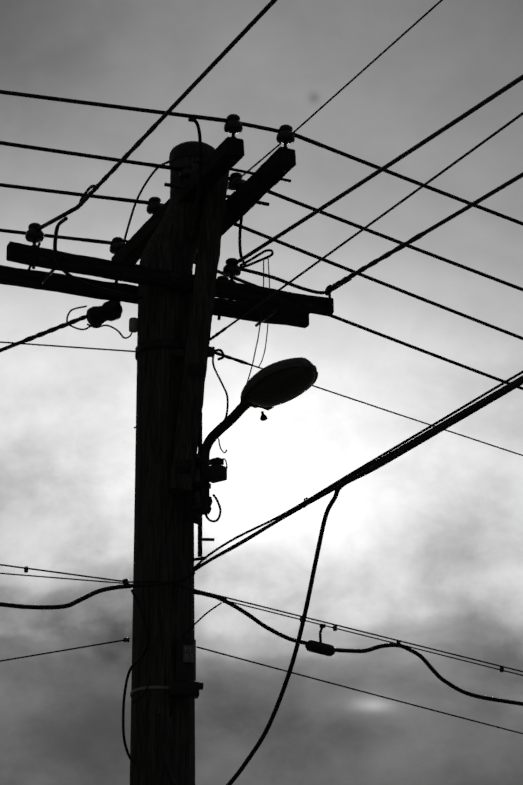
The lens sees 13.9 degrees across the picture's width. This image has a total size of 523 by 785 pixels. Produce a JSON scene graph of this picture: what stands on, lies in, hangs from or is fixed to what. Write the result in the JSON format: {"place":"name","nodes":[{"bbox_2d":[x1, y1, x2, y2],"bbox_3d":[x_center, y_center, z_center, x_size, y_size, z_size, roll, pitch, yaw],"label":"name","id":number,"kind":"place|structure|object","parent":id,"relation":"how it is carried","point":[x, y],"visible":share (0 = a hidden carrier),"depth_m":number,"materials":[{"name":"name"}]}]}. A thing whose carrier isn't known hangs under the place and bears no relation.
{"place":"outdoors","nodes":[
{"label":"outdoors","id":0,"kind":"place"},
{"bbox_2d":[0,0,522,784],"label":"sky","id":1,"kind":"structure","parent":0,"point":[425,547],"materials":[{"name":"grey"}]},
{"label":"ground","id":2,"kind":"structure","parent":0,"visible":0},
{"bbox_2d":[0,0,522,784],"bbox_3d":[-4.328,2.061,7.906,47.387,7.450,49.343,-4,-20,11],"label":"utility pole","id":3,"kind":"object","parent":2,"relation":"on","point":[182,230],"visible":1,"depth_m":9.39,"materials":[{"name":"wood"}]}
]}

